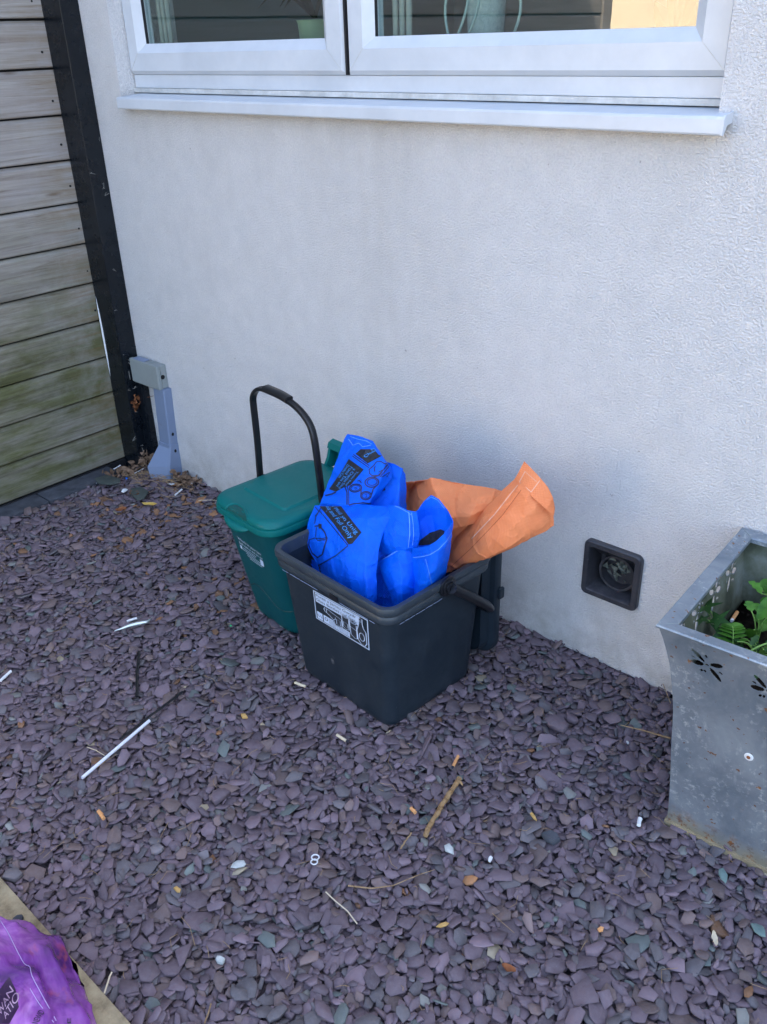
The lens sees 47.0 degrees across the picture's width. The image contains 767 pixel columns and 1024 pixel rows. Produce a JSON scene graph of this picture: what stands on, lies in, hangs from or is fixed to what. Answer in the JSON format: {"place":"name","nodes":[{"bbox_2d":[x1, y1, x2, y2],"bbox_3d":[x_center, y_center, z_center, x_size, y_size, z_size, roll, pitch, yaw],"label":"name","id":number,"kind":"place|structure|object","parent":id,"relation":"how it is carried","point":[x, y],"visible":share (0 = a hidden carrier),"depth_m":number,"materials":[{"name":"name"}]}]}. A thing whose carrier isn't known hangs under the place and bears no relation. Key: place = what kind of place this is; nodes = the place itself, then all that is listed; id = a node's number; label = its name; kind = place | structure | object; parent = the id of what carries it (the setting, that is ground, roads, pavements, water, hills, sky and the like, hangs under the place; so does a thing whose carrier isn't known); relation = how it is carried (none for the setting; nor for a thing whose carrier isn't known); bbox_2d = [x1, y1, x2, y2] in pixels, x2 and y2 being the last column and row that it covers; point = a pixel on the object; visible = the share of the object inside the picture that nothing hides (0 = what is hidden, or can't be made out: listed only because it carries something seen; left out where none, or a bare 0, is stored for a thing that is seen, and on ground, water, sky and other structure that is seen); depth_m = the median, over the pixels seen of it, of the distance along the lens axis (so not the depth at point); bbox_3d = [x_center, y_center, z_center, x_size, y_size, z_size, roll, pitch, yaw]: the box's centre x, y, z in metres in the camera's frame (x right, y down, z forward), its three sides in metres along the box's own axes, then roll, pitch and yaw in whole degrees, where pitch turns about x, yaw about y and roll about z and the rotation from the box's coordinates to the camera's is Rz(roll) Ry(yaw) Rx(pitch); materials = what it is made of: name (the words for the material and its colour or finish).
{"place":"outdoors","nodes":[
{"label":"outdoors","id":0,"kind":"place"},
{"bbox_2d":[0,878,130,1023],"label":"pavement","id":1,"kind":"structure","parent":0,"point":[105,1010],"depth_m":1.60,"materials":[{"name":"beige concrete"}]},
{"bbox_2d":[12,914,23,919],"bbox_3d":[-0.708,0.789,1.704,0.020,0.006,0.026,22,36,37],"label":"slate chip","id":2,"kind":"object","parent":1,"relation":"on","point":[20,917],"visible":0.43,"depth_m":1.71,"materials":[{"name":"stone"}]},
{"bbox_2d":[0,916,96,1023],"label":"rubbish bag","id":3,"kind":"object","parent":1,"relation":"on","point":[41,982],"visible":1,"depth_m":1.50,"materials":[{"name":"purple plastic"}]},
{"bbox_2d":[0,465,766,1023],"bbox_3d":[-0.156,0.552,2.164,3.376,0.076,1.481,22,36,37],"label":"slate gravel","id":4,"kind":"structure","parent":0,"point":[570,741],"depth_m":1.93,"materials":[{"name":"gravel"}]},
{"bbox_2d":[0,670,11,681],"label":"cigarette end","id":5,"kind":"object","parent":4,"relation":"on","point":[5,675],"visible":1,"depth_m":2.38,"materials":[{"name":"white paper"}]},
{"bbox_2d":[41,0,157,469],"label":"corner post","id":6,"kind":"object","parent":4,"relation":"on","point":[65,37],"visible":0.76,"depth_m":3.11,"materials":[{"name":"black paint"}]},
{"bbox_2d":[96,300,109,371],"bbox_3d":[-1.067,-0.666,3.362,0.012,0.440,0.009,22,36,37],"label":"plastic strip","id":7,"kind":"object","parent":6,"relation":"hanging from","point":[103,336],"visible":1,"depth_m":3.36,"materials":[{"name":"white plastic"}]},
{"bbox_2d":[131,394,151,411],"bbox_3d":[-0.932,-0.429,3.423,0.093,0.071,0.043,-4,28,-3],"label":"leaf","id":8,"kind":"object","parent":6,"relation":"attached to","point":[135,402],"visible":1,"depth_m":3.42,"materials":[{"name":"brown plant"}]},
{"bbox_2d":[97,809,104,819],"bbox_3d":[-0.621,0.666,1.940,0.010,0.010,0.030,-22,34,-33],"label":"cigarette end","id":9,"kind":"object","parent":4,"relation":"on","point":[100,813],"visible":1,"depth_m":1.94,"materials":[{"name":"orange paper"}]},
{"bbox_2d":[95,475,120,484],"bbox_3d":[-1.064,-0.122,3.402,0.113,0.012,0.075,22,36,37],"label":"slate slab","id":10,"kind":"object","parent":4,"relation":"on","point":[107,480],"depth_m":3.39,"materials":[{"name":"grey stone"}]},
{"bbox_2d":[104,972,111,993],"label":"stalk","id":11,"kind":"object","parent":4,"relation":"on","point":[107,982],"visible":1,"depth_m":1.59,"materials":[{"name":"beige"}]},
{"bbox_2d":[81,719,150,778],"bbox_3d":[-0.637,0.564,2.108,0.008,0.008,0.219,14,32,27],"label":"drinking straw","id":12,"kind":"object","parent":4,"relation":"on","point":[109,754],"visible":1,"depth_m":2.10,"materials":[{"name":"white paper"}]},
{"bbox_2d":[115,506,126,510],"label":"leaf","id":13,"kind":"object","parent":4,"relation":"on","point":[120,508],"visible":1,"depth_m":3.20,"materials":[{"name":"brown plant"}]},
{"bbox_2d":[115,617,152,630],"bbox_3d":[-0.722,0.327,2.554,0.116,0.014,0.020,-17,32,-26],"label":"foil twist","id":14,"kind":"object","parent":4,"relation":"on","point":[137,623],"visible":1,"depth_m":2.55,"materials":[{"name":"grey metal"}]},
{"bbox_2d":[135,651,140,697],"bbox_3d":[-0.662,0.434,2.373,0.011,0.005,0.199,-7,29,-10],"label":"black straw","id":15,"kind":"object","parent":4,"relation":"on","point":[137,676],"visible":1,"depth_m":2.36,"materials":[{"name":"black plastic"}]},
{"bbox_2d":[129,487,148,499],"bbox_3d":[-0.916,-0.072,3.312,0.062,0.013,0.102,-23,35,-34],"label":"slate slab","id":16,"kind":"object","parent":4,"relation":"on","point":[142,494],"depth_m":3.31,"materials":[{"name":"grey stone"}]},
{"bbox_2d":[142,502,156,504],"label":"leaf","id":17,"kind":"object","parent":4,"relation":"on","point":[148,503],"visible":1,"depth_m":3.22,"materials":[{"name":"yellow plant"}]},
{"bbox_2d":[119,691,183,739],"bbox_3d":[-0.583,0.510,2.223,0.011,0.005,0.210,17,33,30],"label":"twig","id":18,"kind":"object","parent":4,"relation":"on","point":[149,716],"visible":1,"depth_m":2.22,"materials":[{"name":"black wood"}]},
{"bbox_2d":[102,449,201,490],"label":"leaf litter","id":19,"kind":"object","parent":4,"relation":"on","point":[184,476],"visible":0.76,"depth_m":3.46,"materials":[{"name":"brown plant"}]},
{"bbox_2d":[173,886,180,892],"bbox_3d":[-0.411,0.753,1.760,0.018,0.007,0.009,22,36,37],"label":"stone","id":20,"kind":"object","parent":4,"relation":"on","point":[177,889],"visible":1,"depth_m":1.76,"materials":[{"name":"yellow stone"}]},
{"bbox_2d":[204,1003,210,1023],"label":"stalk","id":21,"kind":"object","parent":4,"relation":"on","point":[207,1013],"visible":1,"depth_m":1.54,"materials":[{"name":"brown plant"}]},
{"bbox_2d":[215,956,224,964],"bbox_3d":[-0.302,0.830,1.633,0.018,0.011,0.014,8,30,18],"label":"stone","id":22,"kind":"object","parent":4,"relation":"on","point":[220,960],"visible":1,"depth_m":1.63,"materials":[{"name":"white stone"}]},
{"bbox_2d":[231,860,245,867],"bbox_3d":[-0.298,0.726,1.817,0.031,0.008,0.018,1,28,5],"label":"stone","id":23,"kind":"object","parent":4,"relation":"on","point":[238,863],"visible":1,"depth_m":1.81,"materials":[{"name":"white stone"}]},
{"bbox_2d":[216,384,342,632],"bbox_3d":[-0.254,-0.013,2.486,0.324,0.685,0.418,22,36,37],"label":"food caddy","id":24,"kind":"object","parent":4,"relation":"on","point":[264,515],"visible":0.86,"depth_m":2.40,"materials":[{"name":"green plastic"}]},
{"bbox_2d":[294,681,305,687],"bbox_3d":[-0.218,0.452,2.311,0.033,0.008,0.008,13,32,26],"label":"cigarette end","id":25,"kind":"object","parent":4,"relation":"on","point":[300,684],"visible":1,"depth_m":2.31,"materials":[{"name":"beige paper"}]},
{"bbox_2d":[310,854,319,864],"bbox_3d":[-0.141,0.713,1.810,0.019,0.003,0.028,0,28,3],"label":"ring pull","id":26,"kind":"object","parent":4,"relation":"on","point":[314,859],"visible":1,"depth_m":1.81,"materials":[{"name":"silver metal"}]},
{"bbox_2d":[325,892,357,923],"bbox_3d":[-0.081,0.771,1.722,0.007,0.002,0.097,-24,35,-35],"label":"stalk","id":27,"kind":"object","parent":4,"relation":"on","point":[342,907],"visible":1,"depth_m":1.72,"materials":[{"name":"beige"}]},
{"bbox_2d":[336,734,348,741],"bbox_3d":[-0.099,0.548,2.135,0.038,0.008,0.008,22,36,37],"label":"cigarette end","id":28,"kind":"object","parent":4,"relation":"on","point":[341,738],"visible":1,"depth_m":2.13,"materials":[{"name":"beige paper"}]},
{"bbox_2d":[274,529,504,724],"bbox_3d":[0.022,0.247,2.296,0.490,0.396,0.463,22,36,37],"label":"recycling box","id":29,"kind":"object","parent":4,"relation":"on","point":[397,663],"visible":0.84,"depth_m":2.16,"materials":[{"name":"grey plastic"}]},
{"bbox_2d":[307,434,452,606],"bbox_3d":[-0.006,0.084,2.197,0.466,0.490,0.312,22,36,37],"label":"woven sack","id":30,"kind":"object","parent":29,"relation":"in","point":[369,533],"visible":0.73,"depth_m":2.12,"materials":[{"name":"blue plastic"}]},
{"bbox_2d":[406,461,554,572],"bbox_3d":[0.198,0.000,2.144,0.478,0.326,0.148,22,36,37],"label":"woven sack","id":31,"kind":"object","parent":29,"relation":"in","point":[492,522],"visible":0.87,"depth_m":2.05,"materials":[{"name":"orange plastic"}]},
{"bbox_2d":[348,870,432,888],"bbox_3d":[0.018,0.740,1.765,0.178,0.003,0.021,-7,29,-9],"label":"twig","id":32,"kind":"object","parent":4,"relation":"on","point":[384,886],"visible":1,"depth_m":1.76,"materials":[{"name":"brown wood"}]},
{"bbox_2d":[400,832,411,848],"bbox_3d":[0.047,0.692,1.857,0.005,0.003,0.048,14,32,27],"label":"twig","id":33,"kind":"object","parent":4,"relation":"on","point":[402,845],"visible":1,"depth_m":1.85,"materials":[{"name":"brown wood"}]},
{"bbox_2d":[409,806,416,813],"bbox_3d":[0.065,0.650,1.921,0.010,0.009,0.017,-21,34,-31],"label":"cigarette end","id":34,"kind":"object","parent":4,"relation":"on","point":[412,809],"visible":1,"depth_m":1.92,"materials":[{"name":"orange paper"}]},
{"bbox_2d":[436,922,448,927],"bbox_3d":[0.113,0.789,1.684,0.026,0.007,0.008,-8,29,-12],"label":"stone","id":35,"kind":"object","parent":4,"relation":"on","point":[443,924],"visible":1,"depth_m":1.68,"materials":[{"name":"yellow stone"}]},
{"bbox_2d":[423,776,462,837],"bbox_3d":[0.132,0.645,1.932,0.023,0.012,0.183,14,32,27],"label":"stick","id":36,"kind":"object","parent":4,"relation":"on","point":[444,801],"visible":1,"depth_m":1.93,"materials":[{"name":"brown wood"}]},
{"bbox_2d":[444,843,453,854],"bbox_3d":[0.136,0.699,1.827,0.018,0.007,0.027,-5,28,-5],"label":"slate chip","id":37,"kind":"object","parent":4,"relation":"on","point":[449,848],"visible":1,"depth_m":1.83,"materials":[{"name":"stone"}]},
{"bbox_2d":[451,755,459,768],"bbox_3d":[0.167,0.583,2.054,0.008,0.008,0.043,10,31,21],"label":"cigarette end","id":38,"kind":"object","parent":4,"relation":"on","point":[455,761],"visible":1,"depth_m":2.05,"materials":[{"name":"orange paper"}]},
{"bbox_2d":[502,963,515,971],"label":"leaf","id":39,"kind":"object","parent":4,"relation":"on","point":[508,967],"visible":1,"depth_m":1.59,"materials":[{"name":"orange plant"}]},
{"bbox_2d":[541,830,559,845],"bbox_3d":[0.352,0.681,1.850,0.029,0.020,0.032,-16,31,-24],"label":"stone","id":40,"kind":"object","parent":4,"relation":"on","point":[551,837],"visible":1,"depth_m":1.84,"materials":[{"name":"stone"}]},
{"bbox_2d":[637,817,641,826],"bbox_3d":[0.545,0.660,1.879,0.010,0.009,0.021,11,31,22],"label":"cigarette end","id":41,"kind":"object","parent":4,"relation":"on","point":[639,820],"visible":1,"depth_m":1.88,"materials":[{"name":"white paper"}]},
{"bbox_2d":[621,725,670,738],"bbox_3d":[0.630,0.528,2.123,0.118,0.004,0.005,11,31,23],"label":"twig","id":42,"kind":"object","parent":4,"relation":"on","point":[649,732],"visible":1,"depth_m":2.12,"materials":[{"name":"brown wood"}]},
{"bbox_2d":[655,527,766,873],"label":"metal planter","id":43,"kind":"object","parent":4,"relation":"on","point":[718,786],"visible":0.96,"depth_m":1.73,"materials":[{"name":"galvanised steel"},{"name":"dark soil"},{"name":"green plant leaves"}]},
{"bbox_2d":[696,598,735,640],"bbox_3d":[0.668,0.224,1.789,0.088,0.091,0.078,4,29,11],"label":"ivy","id":44,"kind":"object","parent":43,"relation":"in","point":[716,620],"visible":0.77,"depth_m":1.78,"materials":[{"name":"green plant"}]},
{"bbox_2d":[716,622,746,643],"bbox_3d":[0.701,0.254,1.772,0.054,0.053,0.057,22,36,37],"label":"fern","id":45,"kind":"object","parent":43,"relation":"on","point":[737,627],"visible":0.95,"depth_m":1.76,"materials":[{"name":"green plant"}]},
{"bbox_2d":[730,611,738,621],"bbox_3d":[0.738,0.220,1.855,0.008,0.008,0.039,18,34,32],"label":"cigarette end","id":46,"kind":"object","parent":43,"relation":"on","point":[734,616],"visible":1,"depth_m":1.85,"materials":[{"name":"orange"}]},
{"bbox_2d":[727,633,766,678],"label":"ground weed","id":47,"kind":"object","parent":43,"relation":"on","point":[752,642],"visible":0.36,"depth_m":1.75,"materials":[{"name":"green plant"}]},
{"bbox_2d":[744,597,766,642],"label":"weed","id":48,"kind":"object","parent":43,"relation":"on","point":[761,613],"visible":0.82,"depth_m":1.76,"materials":[{"name":"green plant"}]},
{"bbox_2d":[748,579,766,631],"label":"ground weed","id":49,"kind":"object","parent":43,"relation":"on","point":[761,586],"visible":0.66,"depth_m":1.85,"materials":[{"name":"green plant"}]},
{"bbox_2d":[751,643,766,650],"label":"stalk","id":50,"kind":"object","parent":43,"relation":"on","point":[756,647],"visible":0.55,"depth_m":1.71,"materials":[{"name":"green plant"}]},
{"bbox_2d":[711,931,717,945],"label":"leaf","id":51,"kind":"object","parent":4,"relation":"on","point":[714,938],"visible":1,"depth_m":1.64,"materials":[{"name":"beige"}]},
{"bbox_2d":[718,868,727,883],"bbox_3d":[0.678,0.725,1.758,0.016,0.008,0.033,-6,29,-8],"label":"stone","id":52,"kind":"object","parent":4,"relation":"on","point":[722,874],"visible":1,"depth_m":1.76,"materials":[{"name":"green stone"}]},
{"bbox_2d":[751,923,765,936],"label":"stone","id":53,"kind":"object","parent":4,"relation":"on","point":[758,929],"visible":1,"depth_m":1.65,"materials":[{"name":"green stone"}]},
{"bbox_2d":[654,0,698,26],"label":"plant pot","id":54,"kind":"object","parent":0,"point":[676,13],"visible":0.42,"depth_m":1.84,"materials":[{"name":"beige plastic"}]},
{"label":"ground","id":55,"kind":"structure","parent":0,"visible":0},
{"bbox_2d":[0,466,120,518],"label":"brick edging","id":56,"kind":"object","parent":55,"relation":"on","point":[60,492],"visible":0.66,"depth_m":3.35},
{"bbox_2d":[0,0,125,507],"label":"board fence","id":57,"kind":"object","parent":56,"relation":"on","point":[59,424],"visible":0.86,"depth_m":3.15,"materials":[{"name":"brown"}]},
{"bbox_2d":[78,0,766,695],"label":"house","id":58,"kind":"structure","parent":55,"relation":"on","point":[536,242],"depth_m":2.23,"materials":[{"name":"painted textured render"},{"name":"white upvc"},{"name":"glass"}]},
{"bbox_2d":[129,356,167,389],"bbox_3d":[-0.885,-0.527,3.328,0.174,0.097,0.044,22,36,37],"label":"junction box","id":59,"kind":"object","parent":58,"relation":"attached to","point":[149,373],"visible":1,"depth_m":3.30,"materials":[{"name":"grey plastic"}]},
{"bbox_2d":[155,0,173,42],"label":"blind edge","id":60,"kind":"object","parent":58,"relation":"attached to","point":[164,20],"depth_m":2.76,"materials":[{"name":"grey fabric"}]},
{"bbox_2d":[148,387,181,479],"bbox_3d":[-0.859,-0.288,3.395,0.096,0.392,0.100,22,36,37],"label":"cable trunking","id":61,"kind":"object","parent":58,"relation":"attached to","point":[165,459],"visible":0.94,"depth_m":3.41,"materials":[{"name":"grey plastic"}]},
{"bbox_2d":[258,0,324,38],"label":"plant pot","id":62,"kind":"object","parent":58,"relation":"on","point":[312,28],"visible":0.49,"depth_m":2.47,"materials":[{"name":"green ceramic"}]},
{"bbox_2d":[392,0,412,35],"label":"blind edge","id":63,"kind":"object","parent":58,"relation":"attached to","point":[402,20],"depth_m":2.19,"materials":[{"name":"grey fabric"}]},
{"bbox_2d":[116,0,733,136],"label":"window","id":64,"kind":"structure","parent":58,"relation":"in","point":[650,79],"depth_m":2.06,"materials":[{"name":"white plastic"}]},
{"bbox_2d":[444,0,521,33],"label":"plant pot","id":65,"kind":"object","parent":58,"relation":"on","point":[485,16],"visible":0.64,"depth_m":2.13,"materials":[{"name":"white ceramic"}]},
{"bbox_2d":[581,538,643,610],"bbox_3d":[0.595,0.148,2.254,0.158,0.160,0.072,22,36,37],"label":"air vent","id":66,"kind":"object","parent":58,"relation":"attached to","point":[612,574],"visible":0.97,"depth_m":2.27,"materials":[{"name":"black plastic"}]}
]}

